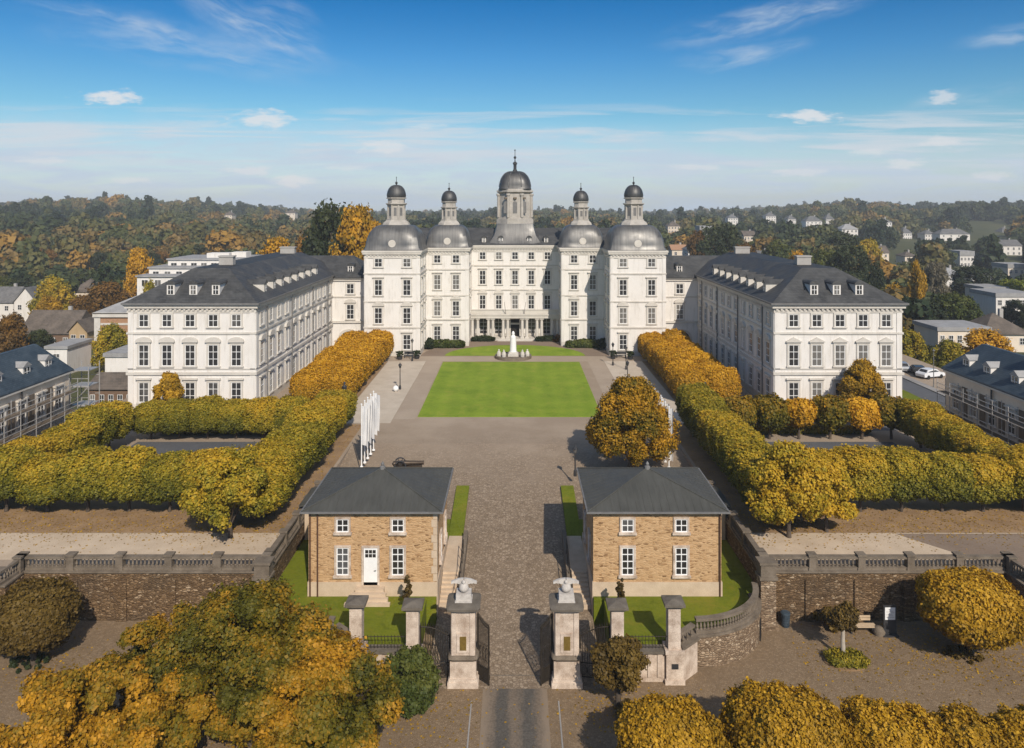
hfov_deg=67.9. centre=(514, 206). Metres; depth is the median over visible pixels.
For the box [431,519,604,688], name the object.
driveway
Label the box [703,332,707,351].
window
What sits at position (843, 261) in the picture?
broadleaf tree
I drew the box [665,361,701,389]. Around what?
clipped lime tree
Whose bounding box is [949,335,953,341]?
window
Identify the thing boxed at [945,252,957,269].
broadleaf tree
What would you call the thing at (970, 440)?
clipped lime tree
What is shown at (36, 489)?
clipped lime tree
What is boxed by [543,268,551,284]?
window
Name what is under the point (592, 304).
window
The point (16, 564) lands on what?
balustrade
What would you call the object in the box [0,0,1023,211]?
sky
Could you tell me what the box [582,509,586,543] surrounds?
window
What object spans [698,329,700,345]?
window
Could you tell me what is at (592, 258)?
window
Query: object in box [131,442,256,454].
garden paving
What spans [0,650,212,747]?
plaza tree
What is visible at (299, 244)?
broadleaf tree
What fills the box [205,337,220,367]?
window
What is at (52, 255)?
broadleaf tree
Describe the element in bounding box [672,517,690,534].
window
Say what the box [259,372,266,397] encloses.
window
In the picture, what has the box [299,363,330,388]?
clipped lime tree
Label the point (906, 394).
side verge
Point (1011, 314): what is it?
broadleaf tree
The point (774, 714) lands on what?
plaza tree
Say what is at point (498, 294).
window
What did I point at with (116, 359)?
annex
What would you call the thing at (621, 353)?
garden bench
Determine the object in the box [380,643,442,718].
shrub
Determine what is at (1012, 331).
house
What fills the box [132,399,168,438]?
clipped lime tree
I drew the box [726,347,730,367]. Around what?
window
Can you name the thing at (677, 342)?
clipped lime tree
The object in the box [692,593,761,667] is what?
garden wall
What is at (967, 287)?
block of flats
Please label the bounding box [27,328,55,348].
broadleaf tree
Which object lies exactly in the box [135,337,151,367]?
window
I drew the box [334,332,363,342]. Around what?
clipped lime tree
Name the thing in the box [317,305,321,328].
window
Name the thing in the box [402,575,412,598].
slender shrub
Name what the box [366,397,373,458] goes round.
flagpole
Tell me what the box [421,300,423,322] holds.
window
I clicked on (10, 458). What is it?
clipped lime tree
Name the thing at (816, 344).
window
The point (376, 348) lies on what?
clipped lime tree
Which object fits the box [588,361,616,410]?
lawn walk
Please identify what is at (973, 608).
plaza tree
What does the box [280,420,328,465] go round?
clipped lime tree
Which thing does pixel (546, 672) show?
gate leaf
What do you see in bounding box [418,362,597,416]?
front lawn
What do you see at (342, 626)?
wall
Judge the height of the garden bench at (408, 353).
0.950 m
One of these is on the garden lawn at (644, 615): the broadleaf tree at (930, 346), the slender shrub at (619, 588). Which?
the slender shrub at (619, 588)
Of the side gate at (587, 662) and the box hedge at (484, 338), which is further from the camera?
the box hedge at (484, 338)
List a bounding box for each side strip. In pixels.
[443,536,462,568]
[567,536,586,568]
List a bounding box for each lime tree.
[0,435,60,474]
[0,444,40,511]
[10,452,73,511]
[37,431,77,453]
[41,419,101,448]
[51,445,116,511]
[64,405,120,446]
[88,400,136,447]
[93,444,157,511]
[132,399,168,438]
[134,449,192,511]
[157,397,197,438]
[174,441,281,537]
[179,446,232,496]
[186,394,225,438]
[214,398,257,438]
[242,395,281,438]
[253,437,306,489]
[254,455,297,516]
[262,425,318,474]
[271,394,309,428]
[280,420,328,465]
[284,404,336,448]
[288,368,326,400]
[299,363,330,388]
[304,399,340,436]
[308,359,334,366]
[312,389,357,421]
[313,349,341,361]
[314,395,348,432]
[319,369,357,393]
[320,345,349,360]
[328,361,363,388]
[333,344,353,348]
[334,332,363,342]
[334,339,358,346]
[334,352,369,383]
[343,330,366,336]
[347,345,377,373]
[348,352,372,376]
[352,342,382,368]
[357,337,387,363]
[364,333,391,359]
[366,328,394,353]
[637,331,663,353]
[639,335,666,359]
[644,337,670,362]
[648,342,677,365]
[651,346,678,375]
[656,349,690,376]
[661,354,694,382]
[662,328,687,338]
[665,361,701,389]
[667,335,690,341]
[671,339,694,344]
[671,368,710,395]
[675,381,711,416]
[676,341,703,349]
[679,347,704,351]
[679,389,725,427]
[687,350,715,359]
[687,399,730,436]
[692,357,723,365]
[695,409,741,449]
[701,364,725,370]
[701,366,741,397]
[703,418,751,460]
[712,426,765,473]
[720,438,774,488]
[724,394,758,427]
[733,457,793,507]
[742,439,840,537]
[754,392,789,438]
[780,397,817,438]
[808,447,848,472]
[812,393,851,438]
[817,460,859,531]
[832,443,893,511]
[847,396,883,438]
[871,392,906,438]
[874,445,932,511]
[896,397,946,447]
[912,410,967,449]
[915,450,976,511]
[931,419,985,452]
[952,432,1008,454]
[953,452,1018,511]
[971,443,1019,482]
[990,443,1023,511]
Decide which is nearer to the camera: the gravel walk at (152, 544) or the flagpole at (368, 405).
the gravel walk at (152, 544)
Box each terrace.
[0,361,387,576]
[642,361,1023,574]
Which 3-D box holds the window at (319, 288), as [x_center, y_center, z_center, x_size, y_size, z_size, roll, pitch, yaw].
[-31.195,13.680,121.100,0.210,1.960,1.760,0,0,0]
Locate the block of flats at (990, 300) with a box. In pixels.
[969,288,1023,314]
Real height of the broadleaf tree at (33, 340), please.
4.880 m
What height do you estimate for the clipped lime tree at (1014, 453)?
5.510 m
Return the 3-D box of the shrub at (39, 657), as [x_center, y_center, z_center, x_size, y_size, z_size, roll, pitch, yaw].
[-29.617,27.649,46.315,2.308,0.686,1.788,0,0,-25]
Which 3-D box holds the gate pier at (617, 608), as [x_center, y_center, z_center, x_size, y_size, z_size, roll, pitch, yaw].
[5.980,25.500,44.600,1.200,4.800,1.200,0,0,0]
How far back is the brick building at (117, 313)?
150.00 m
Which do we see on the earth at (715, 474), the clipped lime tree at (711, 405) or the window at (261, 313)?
the clipped lime tree at (711, 405)
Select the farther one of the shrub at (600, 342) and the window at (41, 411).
the shrub at (600, 342)
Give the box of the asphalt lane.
[479,689,550,747]
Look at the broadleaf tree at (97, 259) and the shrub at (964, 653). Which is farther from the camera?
the broadleaf tree at (97, 259)
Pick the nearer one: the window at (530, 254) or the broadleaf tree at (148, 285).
the window at (530, 254)
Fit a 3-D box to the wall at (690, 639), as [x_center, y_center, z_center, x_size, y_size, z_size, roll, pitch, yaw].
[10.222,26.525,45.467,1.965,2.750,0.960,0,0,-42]
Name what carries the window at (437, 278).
in the palace
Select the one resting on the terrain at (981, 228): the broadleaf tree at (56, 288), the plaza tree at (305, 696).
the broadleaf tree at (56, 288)
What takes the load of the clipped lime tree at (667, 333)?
on the hedge bed at (657, 376)
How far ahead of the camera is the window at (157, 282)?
189.95 m
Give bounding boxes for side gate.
[420,622,450,677]
[579,622,609,677]
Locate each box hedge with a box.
[160,430,268,434]
[433,339,465,347]
[471,335,495,341]
[535,335,558,341]
[564,338,598,347]
[750,423,871,434]
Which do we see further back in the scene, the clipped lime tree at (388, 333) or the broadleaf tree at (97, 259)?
the broadleaf tree at (97, 259)
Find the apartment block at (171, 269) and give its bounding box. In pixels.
[135,251,258,294]
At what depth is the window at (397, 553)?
50.91 m
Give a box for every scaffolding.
[0,361,99,444]
[937,378,1023,445]
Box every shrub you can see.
[8,650,49,673]
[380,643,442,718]
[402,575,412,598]
[424,337,434,348]
[552,334,559,341]
[596,338,605,349]
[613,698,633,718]
[615,578,624,597]
[811,606,837,632]
[941,644,984,664]
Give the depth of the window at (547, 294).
143.53 m
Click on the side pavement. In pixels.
(921, 384)
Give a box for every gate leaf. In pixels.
[477,612,489,685]
[540,612,552,685]
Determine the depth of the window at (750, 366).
100.86 m
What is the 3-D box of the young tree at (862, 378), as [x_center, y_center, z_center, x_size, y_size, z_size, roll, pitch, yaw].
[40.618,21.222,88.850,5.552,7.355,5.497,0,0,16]
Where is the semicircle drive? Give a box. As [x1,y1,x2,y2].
[421,341,608,355]
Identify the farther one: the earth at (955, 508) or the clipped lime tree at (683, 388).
the clipped lime tree at (683, 388)
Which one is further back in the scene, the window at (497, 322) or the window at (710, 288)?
the window at (497, 322)
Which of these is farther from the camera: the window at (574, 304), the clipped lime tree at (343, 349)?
the window at (574, 304)
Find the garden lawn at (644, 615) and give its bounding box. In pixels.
[579,519,752,643]
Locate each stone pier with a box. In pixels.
[252,556,274,583]
[755,556,778,630]
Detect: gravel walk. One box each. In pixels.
[0,533,279,559]
[750,533,1023,559]
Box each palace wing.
[121,246,335,408]
[694,246,908,399]
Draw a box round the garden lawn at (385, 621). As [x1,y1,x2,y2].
[278,519,450,643]
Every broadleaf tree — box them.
[0,275,12,285]
[0,276,31,286]
[0,309,30,352]
[26,274,75,313]
[26,337,42,346]
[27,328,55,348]
[28,294,62,316]
[48,251,57,260]
[67,294,101,315]
[81,280,133,308]
[89,250,109,268]
[89,321,127,368]
[120,246,153,298]
[141,279,154,293]
[146,251,163,265]
[155,250,169,262]
[193,243,207,254]
[256,236,291,254]
[294,231,304,252]
[299,198,362,254]
[328,202,382,260]
[685,228,715,254]
[690,221,743,254]
[729,239,756,252]
[760,238,793,258]
[789,249,802,259]
[806,246,837,265]
[812,230,861,252]
[829,243,872,273]
[847,270,869,280]
[854,237,885,261]
[883,282,907,295]
[902,327,930,361]
[908,258,927,298]
[919,298,948,319]
[923,261,951,294]
[923,344,933,361]
[925,337,966,367]
[933,290,984,320]
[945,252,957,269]
[949,264,996,295]
[951,243,971,250]
[954,326,1015,352]
[997,299,1023,328]
[998,278,1023,290]
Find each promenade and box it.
[347,361,425,422]
[604,361,682,422]
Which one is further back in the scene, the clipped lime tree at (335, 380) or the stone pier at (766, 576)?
the clipped lime tree at (335, 380)
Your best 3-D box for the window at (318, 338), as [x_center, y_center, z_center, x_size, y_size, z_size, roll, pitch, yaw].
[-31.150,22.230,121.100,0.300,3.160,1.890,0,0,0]
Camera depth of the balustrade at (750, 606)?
46.83 m
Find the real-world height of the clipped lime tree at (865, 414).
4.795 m
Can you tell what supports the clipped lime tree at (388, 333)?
on the hedge bed at (369, 380)
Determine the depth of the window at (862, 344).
91.63 m
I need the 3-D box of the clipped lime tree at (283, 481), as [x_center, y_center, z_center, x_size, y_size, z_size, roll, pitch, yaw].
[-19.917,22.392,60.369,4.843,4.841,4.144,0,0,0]
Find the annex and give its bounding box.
[103,345,127,371]
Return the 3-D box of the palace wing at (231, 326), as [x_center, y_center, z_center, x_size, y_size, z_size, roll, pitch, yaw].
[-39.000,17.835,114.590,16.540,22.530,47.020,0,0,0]
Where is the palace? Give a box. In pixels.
[309,150,720,355]
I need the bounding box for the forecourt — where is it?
[340,348,689,518]
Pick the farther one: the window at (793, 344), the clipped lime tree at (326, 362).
the clipped lime tree at (326, 362)
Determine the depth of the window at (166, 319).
91.61 m
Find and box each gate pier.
[344,595,368,647]
[401,598,424,648]
[605,598,628,639]
[661,595,685,684]
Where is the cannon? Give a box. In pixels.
[392,457,423,466]
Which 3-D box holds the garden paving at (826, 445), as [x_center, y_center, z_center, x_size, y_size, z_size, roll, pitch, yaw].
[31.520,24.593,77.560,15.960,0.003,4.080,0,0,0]
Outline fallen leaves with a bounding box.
[0,424,1023,747]
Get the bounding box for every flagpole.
[360,403,367,466]
[363,400,370,462]
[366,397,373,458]
[369,394,376,454]
[372,391,379,450]
[668,406,672,466]
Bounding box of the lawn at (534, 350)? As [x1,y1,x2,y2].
[445,345,584,355]
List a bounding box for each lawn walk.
[394,361,441,418]
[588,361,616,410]
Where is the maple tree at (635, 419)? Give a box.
[584,374,681,466]
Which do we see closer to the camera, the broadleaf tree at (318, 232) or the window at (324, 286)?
the window at (324, 286)
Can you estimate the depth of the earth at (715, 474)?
74.03 m
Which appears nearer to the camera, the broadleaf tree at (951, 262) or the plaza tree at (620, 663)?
the plaza tree at (620, 663)
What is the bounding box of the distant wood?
[0,191,1023,345]
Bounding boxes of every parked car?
[902,361,910,371]
[910,364,924,375]
[915,367,944,379]
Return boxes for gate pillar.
[446,577,480,688]
[549,577,583,688]
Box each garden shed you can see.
[299,487,316,539]
[713,487,730,539]
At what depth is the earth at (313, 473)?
74.32 m
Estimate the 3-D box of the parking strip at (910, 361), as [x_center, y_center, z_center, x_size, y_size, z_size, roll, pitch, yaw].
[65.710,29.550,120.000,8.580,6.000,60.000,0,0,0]
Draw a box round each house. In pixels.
[0,283,24,320]
[0,344,73,446]
[12,285,40,322]
[23,306,91,342]
[66,317,93,348]
[74,279,97,295]
[225,210,235,218]
[285,209,297,219]
[665,220,679,232]
[667,243,685,254]
[681,247,688,254]
[695,226,711,235]
[725,213,737,224]
[740,229,754,241]
[763,211,775,222]
[784,214,795,223]
[801,215,821,226]
[821,213,833,223]
[838,223,857,234]
[876,217,891,226]
[878,244,889,260]
[896,250,916,265]
[901,226,911,238]
[917,229,932,239]
[931,228,969,240]
[941,344,1023,446]
[945,265,955,286]
[950,250,974,266]
[969,308,1023,351]
[991,262,1023,278]
[995,226,1004,232]
[999,238,1022,254]
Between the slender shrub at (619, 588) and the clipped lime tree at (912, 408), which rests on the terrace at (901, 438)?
the clipped lime tree at (912, 408)
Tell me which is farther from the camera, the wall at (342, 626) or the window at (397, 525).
the window at (397, 525)
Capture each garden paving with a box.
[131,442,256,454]
[766,442,897,450]
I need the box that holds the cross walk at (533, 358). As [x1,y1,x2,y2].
[384,356,646,360]
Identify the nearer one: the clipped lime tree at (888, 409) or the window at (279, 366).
the clipped lime tree at (888, 409)
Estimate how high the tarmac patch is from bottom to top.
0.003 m
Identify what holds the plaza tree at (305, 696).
on the plaza
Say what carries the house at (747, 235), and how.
on the terrain at (981, 228)
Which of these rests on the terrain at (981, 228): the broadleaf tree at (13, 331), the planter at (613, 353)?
the broadleaf tree at (13, 331)
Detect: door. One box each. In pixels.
[361,545,379,585]
[509,318,520,335]
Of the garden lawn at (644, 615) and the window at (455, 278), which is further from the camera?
the window at (455, 278)
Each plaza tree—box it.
[0,574,84,665]
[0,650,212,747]
[94,600,221,701]
[140,576,339,747]
[232,622,405,747]
[587,633,650,705]
[612,691,731,747]
[718,676,859,747]
[837,694,951,747]
[914,564,1023,657]
[925,698,1013,747]
[986,702,1023,747]
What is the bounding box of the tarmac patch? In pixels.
[897,534,1023,564]
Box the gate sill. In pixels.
[490,675,539,675]
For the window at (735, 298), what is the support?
in the palace wing at (801, 326)
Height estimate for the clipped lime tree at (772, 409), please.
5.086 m
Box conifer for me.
[866,257,885,287]
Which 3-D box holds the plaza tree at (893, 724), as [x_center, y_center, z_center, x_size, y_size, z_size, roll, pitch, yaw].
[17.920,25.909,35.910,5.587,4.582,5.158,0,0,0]
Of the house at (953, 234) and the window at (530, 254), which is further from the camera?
the house at (953, 234)
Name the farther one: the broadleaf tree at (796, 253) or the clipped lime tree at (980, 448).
the broadleaf tree at (796, 253)
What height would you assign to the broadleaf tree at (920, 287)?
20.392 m
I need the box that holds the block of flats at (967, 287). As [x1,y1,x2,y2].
[964,284,1008,296]
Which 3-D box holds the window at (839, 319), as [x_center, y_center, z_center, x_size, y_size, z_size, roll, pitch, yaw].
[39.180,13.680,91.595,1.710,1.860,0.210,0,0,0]
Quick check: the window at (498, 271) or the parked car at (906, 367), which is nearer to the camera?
the parked car at (906, 367)
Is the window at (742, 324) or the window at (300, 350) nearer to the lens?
the window at (742, 324)
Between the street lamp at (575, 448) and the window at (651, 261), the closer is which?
the street lamp at (575, 448)
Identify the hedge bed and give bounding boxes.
[357,361,386,397]
[643,361,676,400]
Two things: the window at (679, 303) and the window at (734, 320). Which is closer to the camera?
the window at (734, 320)
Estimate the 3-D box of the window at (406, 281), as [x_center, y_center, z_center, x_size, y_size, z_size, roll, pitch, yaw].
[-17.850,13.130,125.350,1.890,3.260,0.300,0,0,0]
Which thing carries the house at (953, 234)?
on the terrain at (981, 228)
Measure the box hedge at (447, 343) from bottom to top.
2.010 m
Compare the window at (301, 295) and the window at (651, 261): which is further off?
the window at (651, 261)
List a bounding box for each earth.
[0,490,309,532]
[294,424,360,489]
[673,424,736,489]
[720,490,1023,532]
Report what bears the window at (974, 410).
in the town house at (995, 374)
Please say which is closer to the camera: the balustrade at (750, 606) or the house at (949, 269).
the balustrade at (750, 606)
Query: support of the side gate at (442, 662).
attached to the gate pier at (412, 608)
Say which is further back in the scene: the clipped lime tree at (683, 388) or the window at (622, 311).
the window at (622, 311)
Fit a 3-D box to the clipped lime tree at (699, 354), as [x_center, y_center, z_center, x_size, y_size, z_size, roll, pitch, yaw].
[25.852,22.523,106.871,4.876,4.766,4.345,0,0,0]
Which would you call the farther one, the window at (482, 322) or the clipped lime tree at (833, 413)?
the window at (482, 322)
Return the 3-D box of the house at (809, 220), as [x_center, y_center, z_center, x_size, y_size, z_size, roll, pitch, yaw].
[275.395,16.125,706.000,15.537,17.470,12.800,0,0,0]
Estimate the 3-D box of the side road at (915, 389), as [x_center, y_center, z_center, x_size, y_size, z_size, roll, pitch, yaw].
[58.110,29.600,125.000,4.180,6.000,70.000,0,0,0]
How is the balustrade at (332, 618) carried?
on the garden wall
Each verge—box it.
[449,485,468,535]
[561,485,580,535]
[902,389,921,400]
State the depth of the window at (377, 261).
125.43 m
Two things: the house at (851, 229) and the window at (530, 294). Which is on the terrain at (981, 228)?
the house at (851, 229)
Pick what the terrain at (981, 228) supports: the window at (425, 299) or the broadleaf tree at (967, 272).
the broadleaf tree at (967, 272)
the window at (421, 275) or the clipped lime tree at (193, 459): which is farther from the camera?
the window at (421, 275)
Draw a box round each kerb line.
[467,701,471,747]
[558,701,562,747]
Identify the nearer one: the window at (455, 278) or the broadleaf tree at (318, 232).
the window at (455, 278)
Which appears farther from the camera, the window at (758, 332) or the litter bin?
the window at (758, 332)
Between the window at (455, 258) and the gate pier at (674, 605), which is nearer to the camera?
the gate pier at (674, 605)
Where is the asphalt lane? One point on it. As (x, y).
(526, 734)
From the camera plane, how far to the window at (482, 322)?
143.56 m
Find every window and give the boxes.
[0,405,8,435]
[16,397,28,428]
[35,390,47,419]
[53,383,63,411]
[108,395,112,401]
[117,395,122,400]
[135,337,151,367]
[135,378,151,403]
[136,313,150,327]
[155,280,160,285]
[158,337,174,367]
[159,313,173,327]
[181,337,197,367]
[182,313,196,327]
[182,378,197,399]
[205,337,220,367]
[205,378,220,395]
[206,313,219,327]
[228,337,243,367]
[228,378,243,398]
[229,313,243,327]
[259,309,265,326]
[259,334,266,364]
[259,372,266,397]
[268,305,273,322]
[268,329,274,358]
[268,367,274,394]
[276,325,282,353]
[277,302,281,318]
[277,361,282,387]
[284,321,290,348]
[284,356,290,381]
[285,299,289,314]
[293,296,296,310]
[293,318,297,344]
[293,352,297,374]
[299,293,303,307]
[299,314,303,340]
[299,347,303,369]
[305,291,309,304]
[305,311,310,336]
[305,343,310,366]
[312,308,315,332]
[317,286,320,299]
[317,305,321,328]
[317,336,321,353]
[322,303,326,325]
[322,332,326,347]
[323,284,326,296]
[329,300,331,321]
[329,329,331,345]
[333,517,351,534]
[333,545,351,578]
[344,299,355,319]
[345,283,355,294]
[372,277,383,296]
[372,302,383,324]
[373,257,383,267]
[388,517,406,534]
[388,545,405,578]
[401,257,411,267]
[401,277,412,296]
[401,302,412,324]
[401,332,412,350]
[421,275,423,294]
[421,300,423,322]
[421,328,423,348]
[424,298,426,319]
[432,254,441,263]
[432,272,442,290]
[432,296,442,316]
[432,323,442,339]
[439,527,443,564]
[443,509,447,543]
[451,254,460,263]
[451,272,460,290]
[451,296,460,316]
[451,323,460,339]
[478,251,486,259]
[478,268,486,284]
[478,290,486,308]
[479,318,486,334]
[494,251,502,259]
[494,268,503,284]
[494,290,503,308]
[494,318,501,334]
[510,251,519,259]
[510,268,519,284]
[510,290,519,308]
[526,268,535,284]
[526,290,535,308]
[527,251,535,259]
[528,318,535,334]
[543,251,551,259]
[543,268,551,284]
[543,290,551,308]
[543,318,550,334]
[569,254,578,263]
[569,272,578,290]
[569,296,578,316]
[569,323,578,339]
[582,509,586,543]
[586,527,590,564]
[587,272,597,290]
[587,296,597,316]
[587,323,597,339]
[588,254,597,263]
[603,298,605,319]
[606,275,608,294]
[606,300,608,322]
[606,328,608,348]
[617,277,628,296]
[617,302,628,324]
[617,332,628,350]
[618,257,628,267]
[618,517,636,534]
[618,545,636,578]
[646,257,656,267]
[646,277,657,296]
[646,302,657,324]
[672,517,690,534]
[672,545,690,578]
[674,283,684,294]
[674,299,685,319]
[698,300,700,321]
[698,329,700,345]
[703,284,706,296]
[703,303,707,325]
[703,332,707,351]
[708,305,712,328]
[708,336,712,354]
[709,286,712,299]
[714,308,717,332]
[719,311,724,336]
[719,343,724,365]
[720,291,724,304]
[726,293,730,307]
[726,314,730,340]
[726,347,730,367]
[732,318,736,344]
[732,352,736,369]
[733,296,736,310]
[739,321,745,348]
[739,356,745,381]
[740,299,744,314]
[747,325,753,353]
[747,361,752,387]
[748,302,752,318]
[755,329,761,358]
[755,367,761,393]
[756,305,761,322]
[763,334,770,364]
[763,372,770,394]
[764,309,770,326]
[786,313,800,327]
[786,337,801,367]
[786,378,801,398]
[809,337,824,367]
[809,378,824,398]
[810,313,823,327]
[832,337,848,367]
[832,378,842,395]
[833,313,847,327]
[855,337,871,359]
[856,313,870,327]
[878,337,894,367]
[879,313,893,327]
[881,378,894,396]
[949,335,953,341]
[950,383,960,411]
[957,335,961,342]
[966,390,978,419]
[984,397,996,428]
[1004,405,1017,437]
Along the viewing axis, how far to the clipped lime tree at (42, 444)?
64.72 m
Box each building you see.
[44,338,92,372]
[84,372,127,404]
[92,295,137,356]
[912,320,991,349]
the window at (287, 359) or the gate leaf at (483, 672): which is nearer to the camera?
the gate leaf at (483, 672)
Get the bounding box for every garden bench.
[404,352,413,357]
[616,352,625,357]
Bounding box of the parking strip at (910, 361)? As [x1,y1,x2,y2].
[902,354,945,390]
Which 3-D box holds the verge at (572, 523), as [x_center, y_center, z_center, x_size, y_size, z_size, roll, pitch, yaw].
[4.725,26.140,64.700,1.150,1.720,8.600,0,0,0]
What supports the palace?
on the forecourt
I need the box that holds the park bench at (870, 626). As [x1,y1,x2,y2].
[850,615,874,633]
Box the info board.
[883,605,898,637]
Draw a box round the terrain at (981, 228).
[45,219,1023,412]
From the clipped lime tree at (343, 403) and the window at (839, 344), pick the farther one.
the window at (839, 344)
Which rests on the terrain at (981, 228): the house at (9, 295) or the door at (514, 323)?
the house at (9, 295)
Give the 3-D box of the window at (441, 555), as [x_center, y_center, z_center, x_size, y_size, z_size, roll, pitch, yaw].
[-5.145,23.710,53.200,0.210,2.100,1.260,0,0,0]
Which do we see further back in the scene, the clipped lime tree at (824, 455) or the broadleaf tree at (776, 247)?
the broadleaf tree at (776, 247)
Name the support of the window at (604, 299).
in the palace
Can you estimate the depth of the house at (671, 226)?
620.00 m
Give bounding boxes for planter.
[395,350,403,359]
[413,350,420,358]
[609,350,616,358]
[626,351,633,359]
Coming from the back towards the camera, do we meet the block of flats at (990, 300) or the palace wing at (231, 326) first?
the block of flats at (990, 300)
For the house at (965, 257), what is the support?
on the terrain at (981, 228)
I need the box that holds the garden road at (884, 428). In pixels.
[756,422,898,430]
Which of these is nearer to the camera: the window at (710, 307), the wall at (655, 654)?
the wall at (655, 654)
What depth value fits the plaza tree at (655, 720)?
35.37 m
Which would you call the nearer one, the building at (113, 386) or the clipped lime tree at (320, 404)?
the clipped lime tree at (320, 404)
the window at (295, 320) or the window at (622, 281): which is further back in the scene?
the window at (622, 281)
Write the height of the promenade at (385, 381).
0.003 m
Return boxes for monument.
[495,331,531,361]
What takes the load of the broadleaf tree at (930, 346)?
on the terrain at (981, 228)
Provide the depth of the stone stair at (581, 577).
53.88 m
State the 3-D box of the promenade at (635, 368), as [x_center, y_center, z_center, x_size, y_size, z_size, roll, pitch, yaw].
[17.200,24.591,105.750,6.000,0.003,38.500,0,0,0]
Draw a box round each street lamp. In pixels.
[398,363,401,389]
[411,339,413,360]
[573,445,577,476]
[932,349,934,386]
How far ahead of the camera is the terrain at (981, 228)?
506.91 m
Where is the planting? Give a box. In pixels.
[823,646,870,668]
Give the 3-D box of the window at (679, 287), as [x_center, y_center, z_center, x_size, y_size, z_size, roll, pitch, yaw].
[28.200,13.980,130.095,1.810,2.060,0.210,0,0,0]
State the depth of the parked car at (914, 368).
119.68 m
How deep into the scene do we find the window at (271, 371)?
97.16 m
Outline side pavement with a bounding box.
[902,375,944,396]
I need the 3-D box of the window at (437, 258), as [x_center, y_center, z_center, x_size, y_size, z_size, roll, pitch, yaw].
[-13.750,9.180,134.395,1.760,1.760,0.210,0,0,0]
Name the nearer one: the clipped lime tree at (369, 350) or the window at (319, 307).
the clipped lime tree at (369, 350)
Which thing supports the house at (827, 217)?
on the terrain at (981, 228)
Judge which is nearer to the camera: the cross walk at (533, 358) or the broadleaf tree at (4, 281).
the cross walk at (533, 358)
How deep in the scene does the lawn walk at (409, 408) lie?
100.73 m
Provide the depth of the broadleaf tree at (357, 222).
188.79 m
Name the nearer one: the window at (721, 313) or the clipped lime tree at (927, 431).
the clipped lime tree at (927, 431)
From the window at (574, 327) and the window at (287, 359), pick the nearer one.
the window at (287, 359)
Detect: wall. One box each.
[0,518,304,621]
[335,622,348,633]
[363,635,405,664]
[633,635,666,681]
[681,622,699,680]
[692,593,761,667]
[725,518,1023,621]
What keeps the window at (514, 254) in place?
in the palace
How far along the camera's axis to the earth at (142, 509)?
60.01 m
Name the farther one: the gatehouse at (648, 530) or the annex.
the annex
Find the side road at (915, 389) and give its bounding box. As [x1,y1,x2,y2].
[902,378,944,407]
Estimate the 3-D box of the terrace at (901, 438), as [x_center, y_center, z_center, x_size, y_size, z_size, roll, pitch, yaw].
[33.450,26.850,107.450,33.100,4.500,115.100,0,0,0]
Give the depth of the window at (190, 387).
91.61 m
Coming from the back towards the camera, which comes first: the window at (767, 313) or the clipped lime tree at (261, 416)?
the window at (767, 313)
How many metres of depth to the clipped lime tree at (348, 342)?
116.76 m
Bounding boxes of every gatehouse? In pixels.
[299,461,453,615]
[576,461,730,615]
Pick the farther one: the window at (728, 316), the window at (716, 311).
the window at (716, 311)
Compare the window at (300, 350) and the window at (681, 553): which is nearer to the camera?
the window at (681, 553)
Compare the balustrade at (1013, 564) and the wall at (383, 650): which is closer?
the wall at (383, 650)
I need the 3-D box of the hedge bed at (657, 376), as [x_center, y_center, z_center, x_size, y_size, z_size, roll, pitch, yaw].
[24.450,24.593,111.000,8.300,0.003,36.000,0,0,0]
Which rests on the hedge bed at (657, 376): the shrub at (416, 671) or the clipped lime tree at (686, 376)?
the clipped lime tree at (686, 376)
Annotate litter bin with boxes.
[780,610,789,627]
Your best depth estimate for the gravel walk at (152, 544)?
55.54 m
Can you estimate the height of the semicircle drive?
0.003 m
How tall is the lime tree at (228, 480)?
7.048 m
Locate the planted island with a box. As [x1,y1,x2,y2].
[823,656,868,670]
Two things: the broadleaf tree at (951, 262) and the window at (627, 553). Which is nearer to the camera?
the window at (627, 553)
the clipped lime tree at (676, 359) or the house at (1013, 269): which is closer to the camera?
the clipped lime tree at (676, 359)
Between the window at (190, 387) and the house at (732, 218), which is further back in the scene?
the house at (732, 218)
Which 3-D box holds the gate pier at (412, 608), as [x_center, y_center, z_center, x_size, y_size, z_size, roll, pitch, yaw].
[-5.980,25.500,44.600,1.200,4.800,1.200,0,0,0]
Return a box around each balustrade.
[0,553,26,585]
[19,551,272,570]
[265,480,321,565]
[316,616,335,628]
[694,582,758,633]
[708,480,764,565]
[757,551,1010,570]
[1003,553,1023,581]
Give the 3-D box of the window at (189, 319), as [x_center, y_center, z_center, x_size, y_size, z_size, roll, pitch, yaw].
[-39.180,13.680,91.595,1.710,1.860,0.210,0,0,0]
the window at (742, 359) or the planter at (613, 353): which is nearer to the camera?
the window at (742, 359)
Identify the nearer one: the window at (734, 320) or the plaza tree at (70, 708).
the plaza tree at (70, 708)
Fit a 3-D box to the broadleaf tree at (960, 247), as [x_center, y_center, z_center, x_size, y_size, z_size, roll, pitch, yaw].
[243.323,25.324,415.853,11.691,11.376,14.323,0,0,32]
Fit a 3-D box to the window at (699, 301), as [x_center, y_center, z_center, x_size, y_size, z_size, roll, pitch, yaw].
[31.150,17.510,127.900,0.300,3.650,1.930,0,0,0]
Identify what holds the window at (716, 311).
in the palace wing at (801, 326)
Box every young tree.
[151,371,184,400]
[825,600,860,651]
[836,358,887,399]
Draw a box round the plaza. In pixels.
[0,621,1023,747]
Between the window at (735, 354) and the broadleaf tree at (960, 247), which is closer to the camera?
the window at (735, 354)
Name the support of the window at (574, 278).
in the palace
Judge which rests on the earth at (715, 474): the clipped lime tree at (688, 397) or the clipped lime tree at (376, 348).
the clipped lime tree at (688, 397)
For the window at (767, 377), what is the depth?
93.99 m
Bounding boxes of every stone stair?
[439,530,467,609]
[562,530,590,609]
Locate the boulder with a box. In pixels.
[873,625,884,636]

